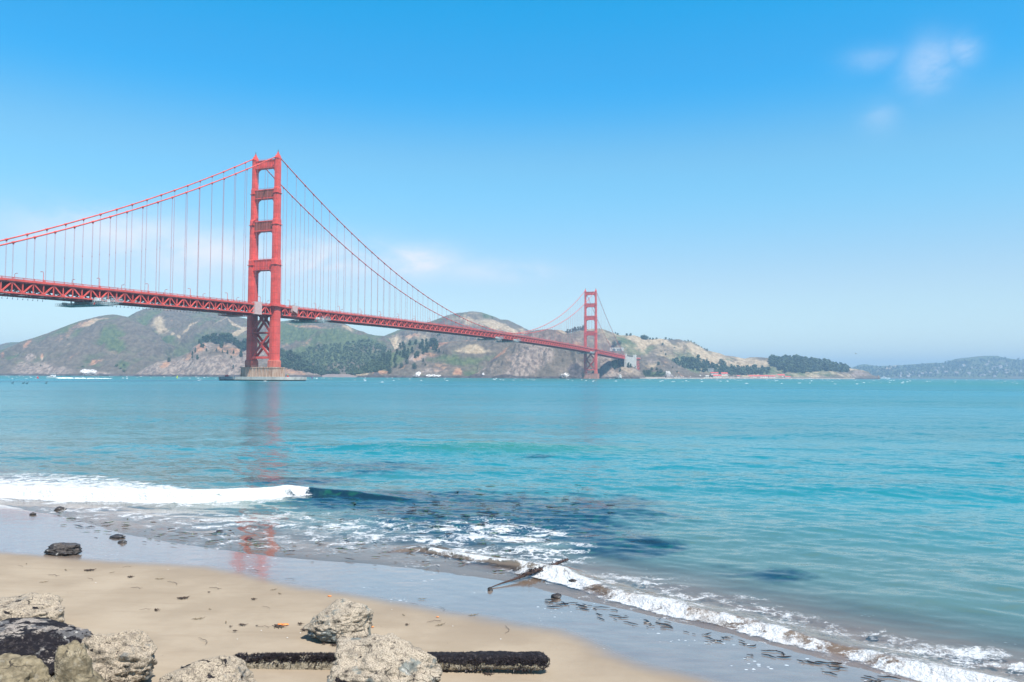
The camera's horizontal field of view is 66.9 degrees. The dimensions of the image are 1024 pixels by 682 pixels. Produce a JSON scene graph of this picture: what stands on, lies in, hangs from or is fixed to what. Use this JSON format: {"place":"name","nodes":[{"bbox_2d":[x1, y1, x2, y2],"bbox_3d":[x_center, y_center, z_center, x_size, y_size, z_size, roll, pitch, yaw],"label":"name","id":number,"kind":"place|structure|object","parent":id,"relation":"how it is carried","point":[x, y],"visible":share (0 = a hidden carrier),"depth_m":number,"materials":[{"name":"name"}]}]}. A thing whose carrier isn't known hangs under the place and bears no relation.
{"place":"outdoors","nodes":[
{"label":"outdoors","id":0,"kind":"place"},
{"bbox_2d":[0,342,18,349],"bbox_3d":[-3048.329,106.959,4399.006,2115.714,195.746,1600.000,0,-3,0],"label":"distant headland","id":1,"kind":"structure","parent":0,"point":[5,345],"depth_m":4247.98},
{"bbox_2d":[0,314,176,375],"bbox_3d":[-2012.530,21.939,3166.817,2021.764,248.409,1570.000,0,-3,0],"label":"headland","id":2,"kind":"structure","parent":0,"point":[103,345],"depth_m":2624.26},
{"bbox_2d":[133,342,321,376],"bbox_3d":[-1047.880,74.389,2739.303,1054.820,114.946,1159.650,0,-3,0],"label":"cliff spur","id":3,"kind":"structure","parent":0,"point":[210,362],"depth_m":2262.09,"materials":[{"name":"stone"}]},
{"bbox_2d":[214,336,219,343],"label":"pine tree","id":4,"kind":"object","parent":3,"relation":"on","point":[217,339],"visible":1,"depth_m":2404.74,"materials":[{"name":"green plant"}]},
{"bbox_2d":[225,332,230,342],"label":"pine tree","id":5,"kind":"object","parent":3,"relation":"on","point":[228,334],"visible":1,"depth_m":2411.45,"materials":[{"name":"green plant"}]},
{"bbox_2d":[239,338,246,349],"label":"pine tree","id":6,"kind":"object","parent":3,"relation":"on","point":[244,342],"visible":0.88,"depth_m":2375.55,"materials":[{"name":"green plant"}]},
{"bbox_2d":[280,348,331,374],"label":"rocky cliff","id":7,"kind":"structure","parent":3,"relation":"on","point":[289,358],"depth_m":2319.74,"materials":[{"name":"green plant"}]},
{"bbox_2d":[128,308,393,373],"bbox_3d":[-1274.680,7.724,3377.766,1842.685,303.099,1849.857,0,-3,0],"label":"ridge","id":8,"kind":"structure","parent":0,"point":[182,332],"depth_m":3082.04,"materials":[{"name":"green plant"}]},
{"bbox_2d":[298,338,390,373],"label":"valley wood","id":9,"kind":"object","parent":8,"relation":"on","point":[316,359],"visible":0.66,"depth_m":2769.60,"materials":[{"name":"green plant"}]},
{"bbox_2d":[322,374,357,376],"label":"cove beach","id":10,"kind":"structure","parent":0,"point":[337,375],"depth_m":2290.64,"materials":[{"name":"beige sand"}]},
{"bbox_2d":[354,339,512,377],"bbox_3d":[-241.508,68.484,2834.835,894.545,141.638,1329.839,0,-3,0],"label":"spur","id":11,"kind":"structure","parent":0,"point":[461,359],"depth_m":2327.60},
{"bbox_2d":[348,351,391,374],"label":"spur wood","id":12,"kind":"object","parent":11,"relation":"on","point":[371,365],"visible":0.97,"depth_m":2296.34,"materials":[{"name":"green plant"}]},
{"bbox_2d":[385,311,528,349],"bbox_3d":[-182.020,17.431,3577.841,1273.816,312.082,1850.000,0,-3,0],"label":"inland summit","id":13,"kind":"structure","parent":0,"point":[397,337],"depth_m":3348.25,"materials":[{"name":"green plant"}]},
{"bbox_2d":[0,375,1023,681],"bbox_3d":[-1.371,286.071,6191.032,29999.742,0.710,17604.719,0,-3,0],"label":"water","id":14,"kind":"structure","parent":0,"point":[896,499],"depth_m":45.41,"materials":[{"name":"teal liquid"}]},
{"bbox_2d":[59,377,111,378],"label":"boat wake","id":15,"kind":"object","parent":14,"relation":"on","point":[92,378],"visible":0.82,"depth_m":997.45,"materials":[{"name":"white liquid"}]},
{"bbox_2d":[83,372,96,375],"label":"boat","id":16,"kind":"object","parent":14,"relation":"on","point":[90,374],"visible":0.8,"depth_m":2320.93,"materials":[{"name":"white"}]},
{"bbox_2d":[58,512,510,571],"bbox_3d":[-9.410,6.811,26.828,20.145,0.076,4.450,-1,-3,17],"label":"drifting weed","id":17,"kind":"object","parent":14,"relation":"on","point":[264,543],"visible":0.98,"depth_m":26.36,"materials":[{"name":"brown plant"}]},
{"bbox_2d":[0,150,639,380],"bbox_3d":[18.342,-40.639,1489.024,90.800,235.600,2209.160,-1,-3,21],"label":"suspension bridge","id":18,"kind":"structure","parent":14,"relation":"in","point":[275,310],"depth_m":772.32,"materials":[{"name":"orange paint"}]},
{"bbox_2d":[57,296,122,307],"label":"maintenance platform","id":19,"kind":"structure","parent":18,"relation":"hanging from","point":[93,303],"depth_m":579.62,"materials":[{"name":"metal"}]},
{"bbox_2d":[218,313,250,316],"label":"stored platform","id":20,"kind":"structure","parent":18,"relation":"on","point":[234,315],"depth_m":731.90,"materials":[{"name":"paint"}]},
{"bbox_2d":[252,301,261,314],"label":"scaffold wrap","id":21,"kind":"object","parent":18,"relation":"on","point":[257,308],"visible":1,"depth_m":742.29,"materials":[{"name":"white fabric"}]},
{"bbox_2d":[290,305,297,317],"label":"scaffold wrap","id":22,"kind":"object","parent":18,"relation":"on","point":[294,308],"visible":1,"depth_m":796.74,"materials":[{"name":"white fabric"}]},
{"bbox_2d":[287,316,329,322],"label":"maintenance platform","id":23,"kind":"structure","parent":18,"relation":"hanging from","point":[308,320],"depth_m":842.16,"materials":[{"name":"metal"}]},
{"bbox_2d":[477,337,501,339],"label":"maintenance platform","id":24,"kind":"structure","parent":18,"relation":"hanging from","point":[498,338],"depth_m":1329.37,"materials":[{"name":"metal"}]},
{"bbox_2d":[495,339,520,341],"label":"maintenance platform","id":25,"kind":"structure","parent":18,"relation":"hanging from","point":[517,340],"depth_m":1412.33,"materials":[{"name":"metal"}]},
{"bbox_2d":[576,351,594,353],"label":"maintenance platform","id":26,"kind":"structure","parent":18,"relation":"hanging from","point":[591,352],"depth_m":1918.40,"materials":[{"name":"metal"}]},
{"bbox_2d":[320,485,635,556],"bbox_3d":[-1.008,7.063,32.257,13.873,0.084,16.189,0,-3,0],"label":"floating kelp","id":27,"kind":"object","parent":14,"relation":"on","point":[491,514],"visible":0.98,"depth_m":31.65},
{"bbox_2d":[11,376,1012,383],"bbox_3d":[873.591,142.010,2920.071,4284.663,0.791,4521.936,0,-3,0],"label":"whitecaps","id":28,"kind":"object","parent":14,"relation":"on","point":[447,380],"visible":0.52,"depth_m":1091.84,"materials":[{"name":"white liquid"}]},
{"bbox_2d":[0,478,1023,681],"bbox_3d":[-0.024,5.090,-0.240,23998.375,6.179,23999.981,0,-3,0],"label":"beach sand","id":29,"kind":"structure","parent":0,"point":[574,643],"depth_m":18.82,"materials":[{"name":"beige sand"}]},
{"bbox_2d":[0,653,50,681],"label":"boulder","id":30,"kind":"object","parent":29,"relation":"on","point":[20,668],"visible":0.98,"depth_m":12.25,"materials":[{"name":"beige stone"}]},
{"bbox_2d":[0,617,92,675],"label":"boulder","id":31,"kind":"object","parent":29,"relation":"on","point":[42,638],"visible":0.52,"depth_m":13.29,"materials":[{"name":"black stone"}]},
{"bbox_2d":[0,592,64,622],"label":"boulder","id":32,"kind":"object","parent":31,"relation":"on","point":[34,604],"visible":0.64,"depth_m":15.83,"materials":[{"name":"beige stone"}]},
{"bbox_2d":[54,506,66,510],"bbox_3d":[-18.937,7.044,32.490,0.490,0.221,0.385,2,-3,-26],"label":"rock","id":33,"kind":"object","parent":29,"relation":"on","point":[59,508],"visible":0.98,"depth_m":32.37,"materials":[{"name":"grey stone"}]},
{"bbox_2d":[44,542,81,555],"bbox_3d":[-13.858,6.433,23.931,1.136,0.465,0.772,0,-3,0],"label":"rock","id":34,"kind":"object","parent":29,"relation":"on","point":[59,549],"visible":0.98,"depth_m":23.71,"materials":[{"name":"grey stone"}]},
{"bbox_2d":[48,640,104,681],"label":"boulder","id":35,"kind":"object","parent":29,"relation":"on","point":[73,661],"visible":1,"depth_m":11.87,"materials":[{"name":"beige stone"}]},
{"bbox_2d":[109,534,125,538],"bbox_3d":[-13.669,6.772,26.823,0.503,0.128,0.480,-2,-3,38],"label":"rock","id":36,"kind":"object","parent":29,"relation":"on","point":[115,536],"visible":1,"depth_m":26.74,"materials":[{"name":"grey stone"}]},
{"bbox_2d":[81,629,157,681],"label":"boulder","id":37,"kind":"object","parent":29,"relation":"on","point":[125,656],"visible":0.87,"depth_m":13.02,"materials":[{"name":"beige stone"}]},
{"bbox_2d":[159,655,256,681],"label":"boulder","id":38,"kind":"object","parent":29,"relation":"on","point":[222,668],"visible":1,"depth_m":12.39,"materials":[{"name":"beige stone"}]},
{"bbox_2d":[214,530,226,534],"bbox_3d":[-10.634,6.949,28.096,0.471,0.198,0.464,-2,-4,44],"label":"rock","id":39,"kind":"object","parent":29,"relation":"on","point":[224,533],"visible":0.79,"depth_m":28.00,"materials":[{"name":"grey stone"}]},
{"bbox_2d":[303,598,373,642],"bbox_3d":[-3.599,5.832,16.061,1.372,0.824,1.132,0,-3,0],"label":"boulder","id":40,"kind":"object","parent":29,"relation":"on","point":[335,620],"visible":0.91,"depth_m":15.74,"materials":[{"name":"beige stone"}]},
{"bbox_2d":[327,633,442,681],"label":"boulder","id":41,"kind":"object","parent":29,"relation":"on","point":[388,657],"visible":1,"depth_m":12.88,"materials":[{"name":"beige stone"}]},
{"bbox_2d":[233,650,549,672],"bbox_3d":[-2.259,5.920,14.280,5.959,0.360,0.416,0,-3,-1],"label":"drift log","id":42,"kind":"object","parent":29,"relation":"on","point":[472,661],"visible":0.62,"depth_m":14.17,"materials":[{"name":"black wood"}]},
{"bbox_2d":[487,558,568,588],"bbox_3d":[0.518,6.553,21.922,0.244,0.243,3.575,-2,-3,41],"label":"drift pole","id":43,"kind":"object","parent":29,"relation":"on","point":[535,570],"visible":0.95,"depth_m":21.95,"materials":[{"name":"wood"}]},
{"bbox_2d":[551,593,561,598],"bbox_3d":[1.138,6.537,19.847,0.278,0.138,0.243,0,-3,0],"label":"rock","id":44,"kind":"object","parent":29,"relation":"on","point":[556,596],"visible":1,"depth_m":19.78,"materials":[{"name":"grey stone"}]},
{"bbox_2d":[545,599,899,681],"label":"wrack line","id":45,"kind":"object","parent":29,"relation":"on","point":[585,605],"visible":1,"depth_m":16.58,"materials":[{"name":"brown plant"}]},
{"bbox_2d":[866,635,878,640],"bbox_3d":[7.959,6.577,17.131,0.261,0.128,0.228,0,-3,0],"label":"rock","id":46,"kind":"object","parent":29,"relation":"on","point":[873,638],"visible":0.98,"depth_m":17.06,"materials":[{"name":"grey stone"}]},
{"bbox_2d":[0,0,1023,366],"label":"sky","id":47,"kind":"structure","parent":0,"point":[833,180],"materials":[{"name":"blue"}]},
{"bbox_2d":[463,329,644,378],"bbox_3d":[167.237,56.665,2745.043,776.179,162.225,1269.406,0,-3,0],"label":"tower cliff","id":48,"kind":"structure","parent":0,"point":[517,360],"depth_m":2207.53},
{"bbox_2d":[637,356,703,377],"bbox_3d":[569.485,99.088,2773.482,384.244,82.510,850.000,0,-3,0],"label":"bluff","id":49,"kind":"structure","parent":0,"point":[648,363],"depth_m":2530.92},
{"bbox_2d":[643,372,664,375],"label":"bank thicket","id":50,"kind":"object","parent":49,"relation":"on","point":[651,374],"visible":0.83,"depth_m":2461.10,"materials":[{"name":"green plant"}]},
{"bbox_2d":[568,328,852,377],"bbox_3d":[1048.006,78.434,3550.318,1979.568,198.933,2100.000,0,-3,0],"label":"hills","id":51,"kind":"structure","parent":0,"point":[637,346],"depth_m":3038.53,"materials":[{"name":"brown soil"}]},
{"bbox_2d":[610,348,623,350],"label":"roadway wall","id":52,"kind":"structure","parent":51,"relation":"on","point":[614,349],"depth_m":2760.54,"materials":[{"name":"concrete"}]},
{"bbox_2d":[671,354,770,374],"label":"harbour wood","id":53,"kind":"object","parent":51,"relation":"on","point":[724,367],"visible":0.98,"depth_m":2945.90,"materials":[{"name":"green plant"}]},
{"bbox_2d":[767,354,849,372],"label":"hilltop wood","id":54,"kind":"object","parent":51,"relation":"on","point":[795,363],"visible":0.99,"depth_m":3342.69,"materials":[{"name":"green plant"}]},
{"bbox_2d":[640,377,854,378],"bbox_3d":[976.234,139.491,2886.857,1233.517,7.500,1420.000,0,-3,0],"label":"harbour shore","id":55,"kind":"structure","parent":0,"point":[735,378],"depth_m":2638.15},
{"bbox_2d":[665,371,673,377],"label":"sea stack","id":56,"kind":"object","parent":55,"relation":"on","point":[668,374],"visible":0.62,"depth_m":2282.99,"materials":[{"name":"white stone"}]},
{"bbox_2d":[847,368,880,378],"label":"peninsula","id":57,"kind":"object","parent":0,"point":[858,374],"visible":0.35,"depth_m":3476.71},
{"bbox_2d":[850,356,1023,378],"bbox_3d":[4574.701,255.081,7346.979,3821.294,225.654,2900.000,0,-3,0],"label":"shore hills","id":58,"kind":"structure","parent":0,"point":[1002,361],"depth_m":6657.00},
{"bbox_2d":[855,356,1023,376],"bbox_3d":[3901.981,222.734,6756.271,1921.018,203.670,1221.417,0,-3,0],"label":"shore wood","id":59,"kind":"object","parent":58,"relation":"on","point":[928,368],"visible":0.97,"depth_m":6727.86,"materials":[{"name":"green plant"}]}
]}

